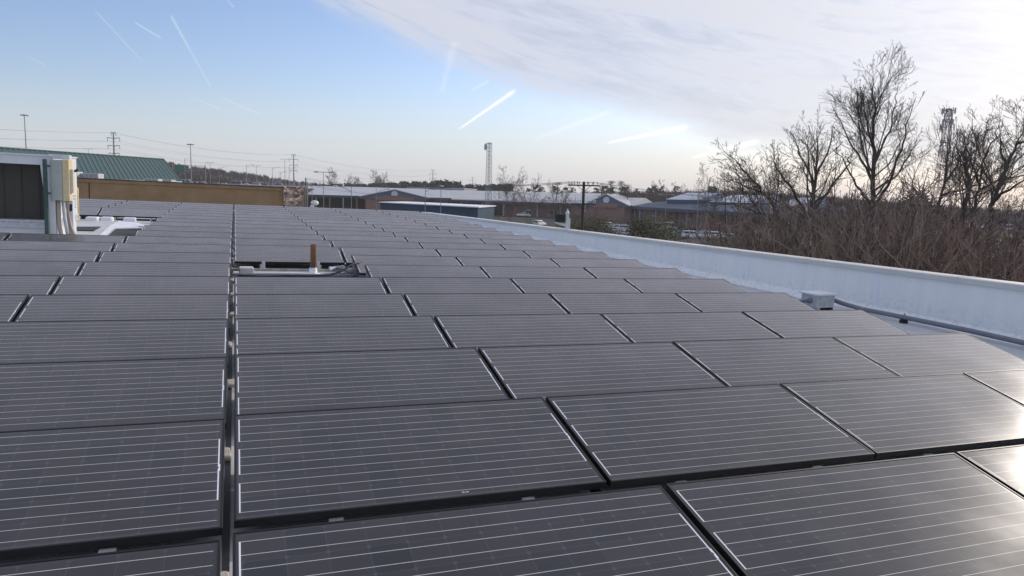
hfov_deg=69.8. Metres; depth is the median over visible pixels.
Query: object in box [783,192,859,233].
shrub
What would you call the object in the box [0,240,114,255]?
solar panel
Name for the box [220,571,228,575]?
ballast block
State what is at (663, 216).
leafy bush
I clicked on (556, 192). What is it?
pine tree
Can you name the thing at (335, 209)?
solar panel
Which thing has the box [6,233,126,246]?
solar panel
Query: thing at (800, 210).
shrub
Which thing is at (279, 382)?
solar panel
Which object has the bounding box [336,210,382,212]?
solar panel
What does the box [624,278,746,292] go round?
solar panel
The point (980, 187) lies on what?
bare tree
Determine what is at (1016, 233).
shrub
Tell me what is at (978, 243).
shrub
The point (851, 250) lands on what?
shrub
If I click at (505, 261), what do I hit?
solar panel
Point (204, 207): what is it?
solar panel
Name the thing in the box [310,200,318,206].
roof ventilator
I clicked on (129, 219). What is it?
ballast block
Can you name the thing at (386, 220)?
solar panel
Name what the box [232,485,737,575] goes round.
solar panel
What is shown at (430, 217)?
solar panel
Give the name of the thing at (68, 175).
door
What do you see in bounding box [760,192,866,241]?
shrub
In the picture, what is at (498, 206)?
bare tree
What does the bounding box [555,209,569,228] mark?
floodlight
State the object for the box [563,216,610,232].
leafy bush
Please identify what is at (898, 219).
bare tree
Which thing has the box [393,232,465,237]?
solar panel
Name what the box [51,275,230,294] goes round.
solar panel
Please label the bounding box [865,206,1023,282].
shrub
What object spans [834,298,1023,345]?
conduit
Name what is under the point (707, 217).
shrub
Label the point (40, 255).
solar panel
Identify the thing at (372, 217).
solar panel
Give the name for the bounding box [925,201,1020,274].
shrub
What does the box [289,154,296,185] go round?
power pole
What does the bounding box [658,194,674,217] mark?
street lamp
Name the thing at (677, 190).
bare tree
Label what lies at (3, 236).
solar panel
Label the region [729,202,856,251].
shrub
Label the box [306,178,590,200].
power line
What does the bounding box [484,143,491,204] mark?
lattice tower
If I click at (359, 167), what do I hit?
power line
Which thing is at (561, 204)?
bare tree
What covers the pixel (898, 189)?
bare tree
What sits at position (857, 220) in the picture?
shrub
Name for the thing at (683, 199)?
roof monitor
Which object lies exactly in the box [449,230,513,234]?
solar panel
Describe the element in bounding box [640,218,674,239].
leafy bush
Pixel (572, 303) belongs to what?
solar panel
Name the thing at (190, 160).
street lamp
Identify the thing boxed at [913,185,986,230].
shrub
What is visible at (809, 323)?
solar panel
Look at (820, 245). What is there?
shrub
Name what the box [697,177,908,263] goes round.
shrub
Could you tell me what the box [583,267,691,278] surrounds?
solar panel
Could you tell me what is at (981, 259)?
shrub
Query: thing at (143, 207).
solar panel
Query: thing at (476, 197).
school wing
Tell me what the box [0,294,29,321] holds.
solar panel
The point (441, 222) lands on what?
solar panel
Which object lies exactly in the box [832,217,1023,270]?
shrub
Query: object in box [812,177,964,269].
shrub
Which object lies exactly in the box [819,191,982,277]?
shrub
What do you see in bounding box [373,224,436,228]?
solar panel
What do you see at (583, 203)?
utility pole
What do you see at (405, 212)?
solar panel
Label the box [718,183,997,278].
shrub
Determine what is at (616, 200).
school wing
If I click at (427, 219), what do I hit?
solar panel
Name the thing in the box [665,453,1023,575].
solar panel
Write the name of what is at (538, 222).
parked car
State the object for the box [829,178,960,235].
shrub
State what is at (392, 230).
solar panel
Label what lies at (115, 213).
solar panel
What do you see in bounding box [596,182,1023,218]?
power line
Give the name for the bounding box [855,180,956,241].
shrub
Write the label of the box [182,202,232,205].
solar panel
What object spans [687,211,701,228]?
shrub
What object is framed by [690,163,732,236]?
bare tree
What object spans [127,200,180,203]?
solar panel
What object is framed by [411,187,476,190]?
gymnasium
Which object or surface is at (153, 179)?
rooftop cooler
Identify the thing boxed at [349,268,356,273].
ballast block
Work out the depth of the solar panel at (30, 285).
8.79 m
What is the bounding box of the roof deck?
[0,209,1023,575]
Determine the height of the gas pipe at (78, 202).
1.046 m
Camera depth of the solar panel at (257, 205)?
31.01 m
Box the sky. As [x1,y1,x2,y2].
[0,0,1023,210]
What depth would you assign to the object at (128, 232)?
18.94 m
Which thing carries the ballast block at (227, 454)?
on the mounting rail at (226, 536)
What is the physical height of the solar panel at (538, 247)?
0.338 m
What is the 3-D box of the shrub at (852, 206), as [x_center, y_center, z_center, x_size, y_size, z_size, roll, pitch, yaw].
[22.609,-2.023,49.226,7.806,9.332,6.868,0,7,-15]
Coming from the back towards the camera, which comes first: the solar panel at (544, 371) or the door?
the door
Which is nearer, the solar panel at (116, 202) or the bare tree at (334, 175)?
the solar panel at (116, 202)
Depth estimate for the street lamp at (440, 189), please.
119.86 m
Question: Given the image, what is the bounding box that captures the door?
[62,159,74,200]
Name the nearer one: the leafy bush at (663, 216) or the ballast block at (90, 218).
the ballast block at (90, 218)
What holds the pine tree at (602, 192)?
on the ground
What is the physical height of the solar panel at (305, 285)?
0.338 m
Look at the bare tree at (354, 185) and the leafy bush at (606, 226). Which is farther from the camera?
the bare tree at (354, 185)
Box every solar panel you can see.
[0,233,9,239]
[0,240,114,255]
[0,249,100,261]
[0,261,83,276]
[0,275,60,296]
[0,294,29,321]
[0,318,228,368]
[0,357,226,430]
[0,418,224,559]
[0,539,220,575]
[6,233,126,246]
[14,294,229,328]
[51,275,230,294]
[78,261,230,275]
[79,198,126,201]
[79,200,121,203]
[79,202,115,206]
[79,204,108,209]
[79,206,101,218]
[98,207,169,220]
[98,251,231,274]
[110,205,172,211]
[113,243,231,252]
[116,203,175,208]
[122,202,178,205]
[124,236,231,244]
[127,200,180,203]
[135,230,231,237]
[143,225,231,231]
[150,221,232,235]
[156,218,232,223]
[161,215,232,219]
[165,212,232,216]
[170,209,232,213]
[173,207,232,211]
[176,206,232,208]
[179,204,232,207]
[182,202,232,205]
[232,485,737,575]
[234,204,283,207]
[234,206,285,209]
[234,210,290,213]
[234,212,293,215]
[234,214,297,219]
[234,217,301,221]
[234,220,305,225]
[234,224,310,229]
[234,228,316,234]
[234,233,323,239]
[234,238,331,246]
[234,245,344,267]
[234,276,387,293]
[234,294,413,317]
[234,315,450,353]
[234,347,509,414]
[234,397,606,527]
[235,208,287,210]
[284,206,330,208]
[286,208,334,210]
[289,210,339,213]
[292,212,345,215]
[295,214,351,217]
[298,216,358,220]
[302,219,365,225]
[306,222,373,229]
[311,226,383,232]
[317,230,393,238]
[323,235,406,244]
[331,208,375,210]
[331,240,421,251]
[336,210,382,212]
[340,211,389,214]
[340,247,439,264]
[346,213,396,216]
[351,216,405,219]
[351,255,461,274]
[358,218,415,222]
[365,221,425,225]
[365,265,488,282]
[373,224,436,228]
[376,210,419,212]
[382,228,451,233]
[382,277,522,298]
[383,211,428,214]
[389,213,436,216]
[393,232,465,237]
[397,215,446,218]
[404,293,568,317]
[405,218,457,221]
[405,237,484,243]
[414,220,468,223]
[419,242,504,249]
[425,223,482,227]
[434,313,631,350]
[436,226,497,230]
[436,249,529,257]
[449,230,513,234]
[456,257,558,266]
[464,234,533,239]
[478,342,725,399]
[480,266,594,277]
[481,239,554,244]
[500,244,581,251]
[510,278,641,293]
[523,250,611,258]
[545,383,874,487]
[549,293,700,313]
[550,258,647,267]
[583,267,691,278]
[601,311,781,342]
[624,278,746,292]
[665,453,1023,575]
[672,337,897,385]
[675,293,814,311]
[742,310,908,337]
[780,373,1023,458]
[833,333,1023,375]
[956,444,1023,497]
[963,369,1023,405]
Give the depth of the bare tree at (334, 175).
329.25 m
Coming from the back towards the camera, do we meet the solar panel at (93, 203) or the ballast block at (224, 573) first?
the solar panel at (93, 203)
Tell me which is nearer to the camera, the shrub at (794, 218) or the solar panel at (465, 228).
the solar panel at (465, 228)
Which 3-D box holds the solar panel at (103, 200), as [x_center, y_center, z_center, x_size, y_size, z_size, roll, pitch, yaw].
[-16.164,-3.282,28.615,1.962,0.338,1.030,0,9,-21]
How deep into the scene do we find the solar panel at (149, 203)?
28.21 m
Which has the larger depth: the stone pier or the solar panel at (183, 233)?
the stone pier
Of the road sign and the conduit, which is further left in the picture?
the road sign
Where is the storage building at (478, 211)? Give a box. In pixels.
[379,201,495,219]
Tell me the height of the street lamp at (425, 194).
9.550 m
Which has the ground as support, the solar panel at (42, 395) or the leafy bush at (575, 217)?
the leafy bush at (575, 217)
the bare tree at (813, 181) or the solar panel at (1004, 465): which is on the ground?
the bare tree at (813, 181)
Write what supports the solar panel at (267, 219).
on the roof deck
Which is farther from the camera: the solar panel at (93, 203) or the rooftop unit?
the solar panel at (93, 203)
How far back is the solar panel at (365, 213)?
29.66 m
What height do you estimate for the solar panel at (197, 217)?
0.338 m
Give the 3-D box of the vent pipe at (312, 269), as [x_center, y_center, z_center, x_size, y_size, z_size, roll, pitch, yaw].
[-3.518,-0.506,12.987,0.400,0.530,0.400,0,9,-21]
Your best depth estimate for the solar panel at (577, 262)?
14.88 m
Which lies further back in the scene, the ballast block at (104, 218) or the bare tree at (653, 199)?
the bare tree at (653, 199)
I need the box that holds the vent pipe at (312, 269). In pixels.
[302,244,323,273]
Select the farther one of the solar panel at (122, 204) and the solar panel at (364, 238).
the solar panel at (122, 204)
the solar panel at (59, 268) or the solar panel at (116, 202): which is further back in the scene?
the solar panel at (116, 202)
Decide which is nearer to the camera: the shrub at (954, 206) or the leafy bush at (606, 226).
the shrub at (954, 206)
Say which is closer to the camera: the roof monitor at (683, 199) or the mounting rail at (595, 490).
the mounting rail at (595, 490)
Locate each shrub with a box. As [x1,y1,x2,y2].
[625,213,638,225]
[634,208,792,254]
[649,213,775,252]
[682,177,934,266]
[686,203,1007,279]
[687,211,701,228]
[695,200,955,273]
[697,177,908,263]
[709,179,885,265]
[714,193,877,253]
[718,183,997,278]
[720,185,953,269]
[721,192,865,261]
[721,207,844,255]
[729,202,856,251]
[730,206,883,262]
[731,195,834,251]
[739,222,830,252]
[743,208,863,260]
[747,201,832,244]
[749,169,977,262]
[756,181,987,268]
[758,182,994,272]
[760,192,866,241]
[767,228,793,253]
[778,194,1018,279]
[782,170,970,275]
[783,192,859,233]
[790,185,911,248]
[799,200,859,261]
[801,197,1023,281]
[802,189,893,229]
[808,172,995,270]
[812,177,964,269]
[816,191,950,232]
[818,196,942,257]
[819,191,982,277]
[820,185,921,226]
[821,209,1023,279]
[822,175,1023,281]
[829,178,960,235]
[830,190,1011,278]
[831,208,1001,262]
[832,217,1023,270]
[835,182,969,258]
[842,197,1021,278]
[848,186,1005,280]
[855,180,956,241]
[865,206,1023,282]
[867,191,987,271]
[872,190,1006,279]
[873,193,1016,271]
[878,198,1018,275]
[879,233,1022,281]
[892,222,1022,281]
[912,216,1023,280]
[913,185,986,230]
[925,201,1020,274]
[926,237,1023,282]
[928,213,1016,273]
[988,219,1023,281]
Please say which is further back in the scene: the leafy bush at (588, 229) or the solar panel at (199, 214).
the leafy bush at (588, 229)
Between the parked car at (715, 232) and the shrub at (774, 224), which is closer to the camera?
the shrub at (774, 224)
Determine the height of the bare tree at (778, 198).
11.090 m
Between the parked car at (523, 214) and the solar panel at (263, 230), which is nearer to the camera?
the solar panel at (263, 230)
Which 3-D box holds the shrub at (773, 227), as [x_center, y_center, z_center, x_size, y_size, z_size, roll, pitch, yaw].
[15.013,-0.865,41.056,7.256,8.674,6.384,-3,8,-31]
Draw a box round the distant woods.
[518,189,1023,219]
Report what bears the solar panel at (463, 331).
on the roof deck
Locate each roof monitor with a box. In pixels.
[667,193,723,203]
[710,195,781,204]
[770,198,827,206]
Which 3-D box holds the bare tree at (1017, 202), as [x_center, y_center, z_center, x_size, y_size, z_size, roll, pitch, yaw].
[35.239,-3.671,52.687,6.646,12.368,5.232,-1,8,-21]
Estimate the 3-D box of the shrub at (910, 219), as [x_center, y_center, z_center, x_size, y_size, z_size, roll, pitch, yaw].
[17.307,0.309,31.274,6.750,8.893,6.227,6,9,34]
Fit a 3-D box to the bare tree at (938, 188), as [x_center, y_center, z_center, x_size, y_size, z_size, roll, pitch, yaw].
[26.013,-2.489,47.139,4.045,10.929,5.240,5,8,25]
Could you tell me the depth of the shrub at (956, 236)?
26.84 m
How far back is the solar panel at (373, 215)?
28.24 m
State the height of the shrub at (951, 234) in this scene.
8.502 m
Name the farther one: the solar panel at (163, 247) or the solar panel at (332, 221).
the solar panel at (332, 221)
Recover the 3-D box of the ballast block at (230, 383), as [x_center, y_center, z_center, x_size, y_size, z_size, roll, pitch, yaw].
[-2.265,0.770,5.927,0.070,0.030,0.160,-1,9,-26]
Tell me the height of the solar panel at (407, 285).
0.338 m
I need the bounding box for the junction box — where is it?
[799,290,837,309]
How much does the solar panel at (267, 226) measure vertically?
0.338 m
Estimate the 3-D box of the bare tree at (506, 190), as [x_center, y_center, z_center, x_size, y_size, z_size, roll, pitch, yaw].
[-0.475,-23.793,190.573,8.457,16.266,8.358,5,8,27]
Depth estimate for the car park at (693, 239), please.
156.51 m
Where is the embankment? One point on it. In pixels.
(309, 198)
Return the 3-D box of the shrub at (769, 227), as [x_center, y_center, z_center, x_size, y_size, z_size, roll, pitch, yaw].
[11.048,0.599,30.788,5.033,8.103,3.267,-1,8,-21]
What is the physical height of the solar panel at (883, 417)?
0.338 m
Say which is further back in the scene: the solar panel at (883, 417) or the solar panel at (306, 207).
the solar panel at (306, 207)
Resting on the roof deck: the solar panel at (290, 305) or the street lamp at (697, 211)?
the solar panel at (290, 305)
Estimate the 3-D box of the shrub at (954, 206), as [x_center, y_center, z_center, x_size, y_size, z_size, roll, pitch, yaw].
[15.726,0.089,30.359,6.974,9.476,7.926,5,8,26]
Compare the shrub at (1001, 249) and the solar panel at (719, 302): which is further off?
the shrub at (1001, 249)
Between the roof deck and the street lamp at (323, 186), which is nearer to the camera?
the roof deck
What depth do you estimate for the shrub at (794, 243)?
32.14 m
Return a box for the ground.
[494,215,1011,241]
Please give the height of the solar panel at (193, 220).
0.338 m
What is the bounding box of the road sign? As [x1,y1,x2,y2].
[172,164,205,182]
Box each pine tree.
[552,182,563,213]
[597,183,608,196]
[602,180,617,194]
[616,180,626,195]
[622,184,633,198]
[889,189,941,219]
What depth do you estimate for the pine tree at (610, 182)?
279.26 m
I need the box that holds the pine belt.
[315,179,758,195]
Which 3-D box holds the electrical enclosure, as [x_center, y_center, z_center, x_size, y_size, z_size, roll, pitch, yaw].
[-9.824,-1.945,15.967,0.693,1.905,0.465,-6,10,-45]
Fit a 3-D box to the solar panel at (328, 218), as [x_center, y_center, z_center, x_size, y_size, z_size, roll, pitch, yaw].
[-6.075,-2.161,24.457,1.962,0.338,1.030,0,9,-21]
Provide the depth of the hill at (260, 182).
609.19 m
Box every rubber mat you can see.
[76,227,99,230]
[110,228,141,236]
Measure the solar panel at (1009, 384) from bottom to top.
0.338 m
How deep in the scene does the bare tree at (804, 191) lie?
56.52 m
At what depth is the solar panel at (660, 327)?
8.46 m
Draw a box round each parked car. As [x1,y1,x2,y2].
[517,212,529,216]
[533,220,545,225]
[616,225,629,230]
[681,230,704,238]
[707,231,721,237]
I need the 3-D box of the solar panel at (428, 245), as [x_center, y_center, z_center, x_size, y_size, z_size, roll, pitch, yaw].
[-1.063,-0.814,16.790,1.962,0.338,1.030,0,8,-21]
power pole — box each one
[107,132,119,154]
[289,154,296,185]
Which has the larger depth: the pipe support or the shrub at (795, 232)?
the shrub at (795, 232)
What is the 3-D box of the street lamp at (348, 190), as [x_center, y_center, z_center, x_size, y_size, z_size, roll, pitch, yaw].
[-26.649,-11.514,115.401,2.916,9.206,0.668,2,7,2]
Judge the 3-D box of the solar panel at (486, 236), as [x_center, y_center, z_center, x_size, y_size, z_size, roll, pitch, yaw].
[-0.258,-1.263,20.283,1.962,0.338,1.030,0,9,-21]
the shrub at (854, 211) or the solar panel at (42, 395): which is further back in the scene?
the shrub at (854, 211)
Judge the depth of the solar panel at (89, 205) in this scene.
24.91 m
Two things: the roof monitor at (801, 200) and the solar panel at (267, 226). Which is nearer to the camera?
the solar panel at (267, 226)
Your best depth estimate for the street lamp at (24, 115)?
273.49 m
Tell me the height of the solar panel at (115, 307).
0.338 m
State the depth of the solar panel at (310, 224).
21.93 m
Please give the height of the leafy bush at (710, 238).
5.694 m
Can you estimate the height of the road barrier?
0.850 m
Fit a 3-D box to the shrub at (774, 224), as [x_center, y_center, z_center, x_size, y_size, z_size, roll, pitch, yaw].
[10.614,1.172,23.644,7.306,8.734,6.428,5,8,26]
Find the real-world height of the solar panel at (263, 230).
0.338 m
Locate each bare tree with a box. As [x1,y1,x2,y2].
[324,168,344,186]
[345,174,362,186]
[370,170,390,187]
[493,186,506,215]
[496,164,527,221]
[511,172,547,223]
[541,179,570,227]
[558,187,576,213]
[579,205,610,230]
[647,180,669,201]
[671,182,687,196]
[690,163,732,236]
[700,105,869,248]
[702,167,762,246]
[719,151,830,241]
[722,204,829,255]
[737,164,809,247]
[767,154,833,229]
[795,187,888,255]
[817,132,885,221]
[819,39,946,227]
[840,187,964,265]
[869,149,932,224]
[883,126,1023,267]
[890,165,956,226]
[897,101,997,241]
[926,95,1023,259]
[930,151,1007,246]
[932,95,1023,257]
[954,155,1023,265]
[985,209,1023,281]
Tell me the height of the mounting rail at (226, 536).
0.074 m
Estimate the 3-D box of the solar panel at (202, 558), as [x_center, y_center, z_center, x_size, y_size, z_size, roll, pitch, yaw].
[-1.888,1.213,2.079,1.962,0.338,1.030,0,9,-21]
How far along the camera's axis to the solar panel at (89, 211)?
23.23 m
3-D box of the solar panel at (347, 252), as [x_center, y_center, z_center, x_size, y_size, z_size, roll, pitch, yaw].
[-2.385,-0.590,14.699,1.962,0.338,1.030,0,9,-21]
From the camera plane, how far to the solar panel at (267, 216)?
24.03 m
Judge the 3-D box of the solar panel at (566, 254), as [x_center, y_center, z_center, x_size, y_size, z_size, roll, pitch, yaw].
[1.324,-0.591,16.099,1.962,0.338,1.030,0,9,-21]
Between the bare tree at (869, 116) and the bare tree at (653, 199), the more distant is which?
the bare tree at (653, 199)
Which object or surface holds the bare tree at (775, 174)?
on the ground
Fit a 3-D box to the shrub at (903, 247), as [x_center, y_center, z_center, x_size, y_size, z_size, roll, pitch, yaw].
[9.985,1.523,20.332,6.602,8.825,8.302,4,7,17]
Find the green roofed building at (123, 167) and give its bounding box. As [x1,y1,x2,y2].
[0,147,181,181]
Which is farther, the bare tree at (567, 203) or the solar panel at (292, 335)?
the bare tree at (567, 203)
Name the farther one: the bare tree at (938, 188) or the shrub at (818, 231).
the bare tree at (938, 188)
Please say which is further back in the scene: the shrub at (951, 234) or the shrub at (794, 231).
the shrub at (794, 231)
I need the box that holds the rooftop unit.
[0,152,78,233]
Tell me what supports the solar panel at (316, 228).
on the roof deck
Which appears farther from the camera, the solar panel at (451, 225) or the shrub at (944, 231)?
the shrub at (944, 231)
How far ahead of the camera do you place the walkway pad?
20.94 m
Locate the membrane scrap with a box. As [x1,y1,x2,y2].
[328,265,357,273]
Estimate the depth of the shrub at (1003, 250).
20.87 m
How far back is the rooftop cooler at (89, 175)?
121.80 m
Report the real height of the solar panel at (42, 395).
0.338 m
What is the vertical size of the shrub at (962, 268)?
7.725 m
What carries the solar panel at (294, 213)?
on the roof deck
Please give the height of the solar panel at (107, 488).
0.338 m
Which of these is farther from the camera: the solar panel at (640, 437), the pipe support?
the pipe support
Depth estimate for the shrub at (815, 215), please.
22.16 m
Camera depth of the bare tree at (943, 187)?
41.69 m
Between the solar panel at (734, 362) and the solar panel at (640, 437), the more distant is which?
the solar panel at (734, 362)
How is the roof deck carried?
on the ground
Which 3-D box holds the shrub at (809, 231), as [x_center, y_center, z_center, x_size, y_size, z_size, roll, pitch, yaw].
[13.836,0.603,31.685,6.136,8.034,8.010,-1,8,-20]
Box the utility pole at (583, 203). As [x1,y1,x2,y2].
[568,181,599,230]
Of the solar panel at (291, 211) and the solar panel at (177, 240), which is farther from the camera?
the solar panel at (291, 211)
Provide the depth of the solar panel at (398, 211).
33.14 m
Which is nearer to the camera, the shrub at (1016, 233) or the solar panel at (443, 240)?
the solar panel at (443, 240)
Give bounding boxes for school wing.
[306,186,450,209]
[448,190,602,217]
[568,194,651,220]
[630,202,884,233]
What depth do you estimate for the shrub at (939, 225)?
27.32 m
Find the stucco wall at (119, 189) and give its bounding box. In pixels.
[77,177,283,208]
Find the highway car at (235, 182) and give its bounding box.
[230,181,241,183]
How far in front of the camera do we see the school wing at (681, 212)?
228.13 m
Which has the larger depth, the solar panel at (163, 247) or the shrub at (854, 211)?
the shrub at (854, 211)
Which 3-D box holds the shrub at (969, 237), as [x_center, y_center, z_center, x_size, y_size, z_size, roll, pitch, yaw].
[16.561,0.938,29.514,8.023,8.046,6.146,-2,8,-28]
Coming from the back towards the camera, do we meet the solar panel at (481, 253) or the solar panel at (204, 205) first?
the solar panel at (204, 205)
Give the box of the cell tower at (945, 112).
[930,107,955,225]
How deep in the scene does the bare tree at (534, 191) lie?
184.81 m
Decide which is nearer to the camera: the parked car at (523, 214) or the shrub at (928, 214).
the shrub at (928, 214)
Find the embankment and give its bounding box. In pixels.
[304,188,312,206]
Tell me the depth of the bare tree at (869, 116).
39.45 m
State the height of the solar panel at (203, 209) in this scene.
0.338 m
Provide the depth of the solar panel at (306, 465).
4.11 m
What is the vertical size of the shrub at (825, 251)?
8.245 m
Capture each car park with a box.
[494,217,643,226]
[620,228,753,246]
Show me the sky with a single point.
(637, 93)
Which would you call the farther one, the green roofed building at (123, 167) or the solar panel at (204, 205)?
the green roofed building at (123, 167)
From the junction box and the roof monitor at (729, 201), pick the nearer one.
the junction box
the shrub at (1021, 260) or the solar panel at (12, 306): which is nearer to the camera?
the solar panel at (12, 306)
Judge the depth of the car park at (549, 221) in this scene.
258.05 m
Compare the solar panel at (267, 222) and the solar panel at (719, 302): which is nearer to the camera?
the solar panel at (719, 302)
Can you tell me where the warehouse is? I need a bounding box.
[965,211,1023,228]
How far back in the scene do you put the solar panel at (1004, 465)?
4.25 m
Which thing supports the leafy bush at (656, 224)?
on the ground
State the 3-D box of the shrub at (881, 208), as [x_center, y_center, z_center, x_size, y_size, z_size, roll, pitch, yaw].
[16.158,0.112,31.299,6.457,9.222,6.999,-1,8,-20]
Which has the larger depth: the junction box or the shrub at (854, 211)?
the shrub at (854, 211)
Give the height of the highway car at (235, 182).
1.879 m
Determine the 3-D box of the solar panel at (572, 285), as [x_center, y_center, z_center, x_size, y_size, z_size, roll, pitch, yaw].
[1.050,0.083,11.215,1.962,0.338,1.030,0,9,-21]
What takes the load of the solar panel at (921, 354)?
on the roof deck
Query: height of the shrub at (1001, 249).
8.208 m
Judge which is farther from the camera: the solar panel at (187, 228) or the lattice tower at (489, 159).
the lattice tower at (489, 159)
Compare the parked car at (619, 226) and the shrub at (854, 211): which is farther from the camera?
the parked car at (619, 226)
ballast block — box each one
[85,216,99,220]
[100,216,113,220]
[123,217,135,221]
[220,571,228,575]
[224,447,231,460]
[227,379,233,387]
[239,266,253,272]
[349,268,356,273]
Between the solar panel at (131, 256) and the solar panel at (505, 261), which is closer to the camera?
the solar panel at (131, 256)
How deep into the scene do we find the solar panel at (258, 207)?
29.61 m
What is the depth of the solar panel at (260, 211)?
26.84 m
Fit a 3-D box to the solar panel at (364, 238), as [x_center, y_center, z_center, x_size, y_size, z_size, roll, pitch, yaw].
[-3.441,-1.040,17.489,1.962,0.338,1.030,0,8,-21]
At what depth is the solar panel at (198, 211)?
24.75 m
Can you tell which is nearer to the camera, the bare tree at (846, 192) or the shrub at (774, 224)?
the shrub at (774, 224)
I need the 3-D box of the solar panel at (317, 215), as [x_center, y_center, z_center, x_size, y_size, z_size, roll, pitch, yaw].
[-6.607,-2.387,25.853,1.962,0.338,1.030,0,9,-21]
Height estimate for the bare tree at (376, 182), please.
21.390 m
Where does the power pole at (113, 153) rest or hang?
on the ground
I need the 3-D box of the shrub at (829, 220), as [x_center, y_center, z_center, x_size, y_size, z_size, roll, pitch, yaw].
[11.078,0.952,23.160,6.525,9.319,7.073,3,7,11]
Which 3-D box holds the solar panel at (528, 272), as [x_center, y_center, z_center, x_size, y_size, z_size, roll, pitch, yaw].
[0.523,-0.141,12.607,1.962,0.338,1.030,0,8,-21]
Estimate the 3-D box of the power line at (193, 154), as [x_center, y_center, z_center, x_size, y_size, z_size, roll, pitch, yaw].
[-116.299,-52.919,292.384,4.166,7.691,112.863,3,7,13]
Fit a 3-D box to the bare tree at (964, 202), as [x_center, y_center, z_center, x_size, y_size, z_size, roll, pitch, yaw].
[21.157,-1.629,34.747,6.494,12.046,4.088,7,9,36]
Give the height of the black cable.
0.206 m
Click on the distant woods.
(642, 194)
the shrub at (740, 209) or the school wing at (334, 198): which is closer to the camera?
the shrub at (740, 209)
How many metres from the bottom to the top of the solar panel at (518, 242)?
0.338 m
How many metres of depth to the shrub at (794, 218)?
44.51 m
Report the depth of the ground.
226.01 m
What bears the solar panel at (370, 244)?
on the roof deck
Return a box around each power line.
[0,129,86,148]
[109,135,293,167]
[294,156,435,180]
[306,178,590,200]
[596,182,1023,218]
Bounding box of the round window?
[603,197,608,202]
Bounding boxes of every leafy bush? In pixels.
[550,219,601,232]
[563,212,597,226]
[563,213,620,233]
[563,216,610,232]
[604,217,668,237]
[621,214,676,238]
[623,217,646,236]
[629,219,688,241]
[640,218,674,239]
[659,212,676,221]
[690,232,742,247]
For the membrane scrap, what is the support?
on the roof deck
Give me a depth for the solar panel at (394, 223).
24.04 m
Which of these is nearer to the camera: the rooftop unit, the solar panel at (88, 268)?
the solar panel at (88, 268)
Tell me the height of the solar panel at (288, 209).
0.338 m
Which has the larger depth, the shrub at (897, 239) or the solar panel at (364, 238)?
the shrub at (897, 239)
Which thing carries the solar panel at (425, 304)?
on the roof deck
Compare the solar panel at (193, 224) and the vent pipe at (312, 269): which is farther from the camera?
the solar panel at (193, 224)
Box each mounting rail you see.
[222,211,233,571]
[232,268,348,271]
[232,273,358,276]
[340,265,601,492]
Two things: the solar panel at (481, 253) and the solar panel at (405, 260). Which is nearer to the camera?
the solar panel at (405, 260)
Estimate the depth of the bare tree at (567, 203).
175.53 m
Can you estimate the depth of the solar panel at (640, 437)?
4.82 m
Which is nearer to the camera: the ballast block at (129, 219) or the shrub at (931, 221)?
the ballast block at (129, 219)
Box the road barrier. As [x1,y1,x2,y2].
[232,184,304,186]
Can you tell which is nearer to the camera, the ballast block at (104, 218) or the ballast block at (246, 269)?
the ballast block at (246, 269)
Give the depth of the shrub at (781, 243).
24.87 m
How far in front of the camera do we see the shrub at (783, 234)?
30.89 m
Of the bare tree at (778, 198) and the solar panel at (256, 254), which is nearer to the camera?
the solar panel at (256, 254)
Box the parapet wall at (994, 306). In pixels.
[421,212,1023,346]
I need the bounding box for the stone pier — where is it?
[282,186,304,206]
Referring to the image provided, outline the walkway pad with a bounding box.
[100,221,143,234]
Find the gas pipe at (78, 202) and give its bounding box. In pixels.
[77,187,79,220]
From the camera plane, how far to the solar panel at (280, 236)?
17.02 m
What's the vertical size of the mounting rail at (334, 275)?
0.045 m
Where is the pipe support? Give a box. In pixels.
[899,313,907,323]
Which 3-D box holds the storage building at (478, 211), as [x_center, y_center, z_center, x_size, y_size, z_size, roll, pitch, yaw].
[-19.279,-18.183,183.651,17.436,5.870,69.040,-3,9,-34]
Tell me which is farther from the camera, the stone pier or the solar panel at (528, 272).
the stone pier
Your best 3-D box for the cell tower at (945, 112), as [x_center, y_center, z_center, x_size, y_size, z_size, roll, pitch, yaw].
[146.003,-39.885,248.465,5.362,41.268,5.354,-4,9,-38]
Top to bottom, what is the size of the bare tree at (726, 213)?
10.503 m
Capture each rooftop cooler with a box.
[80,173,103,178]
[145,179,161,180]
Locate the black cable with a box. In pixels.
[238,261,361,276]
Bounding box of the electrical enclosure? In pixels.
[42,154,77,233]
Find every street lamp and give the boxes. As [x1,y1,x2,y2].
[20,114,28,148]
[187,144,193,182]
[314,171,332,207]
[333,185,351,208]
[425,186,443,211]
[431,189,450,213]
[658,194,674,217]
[690,191,707,243]
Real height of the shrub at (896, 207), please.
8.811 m
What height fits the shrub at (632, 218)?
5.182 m
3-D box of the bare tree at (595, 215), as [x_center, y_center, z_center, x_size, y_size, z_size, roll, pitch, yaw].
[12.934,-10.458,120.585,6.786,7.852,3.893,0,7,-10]

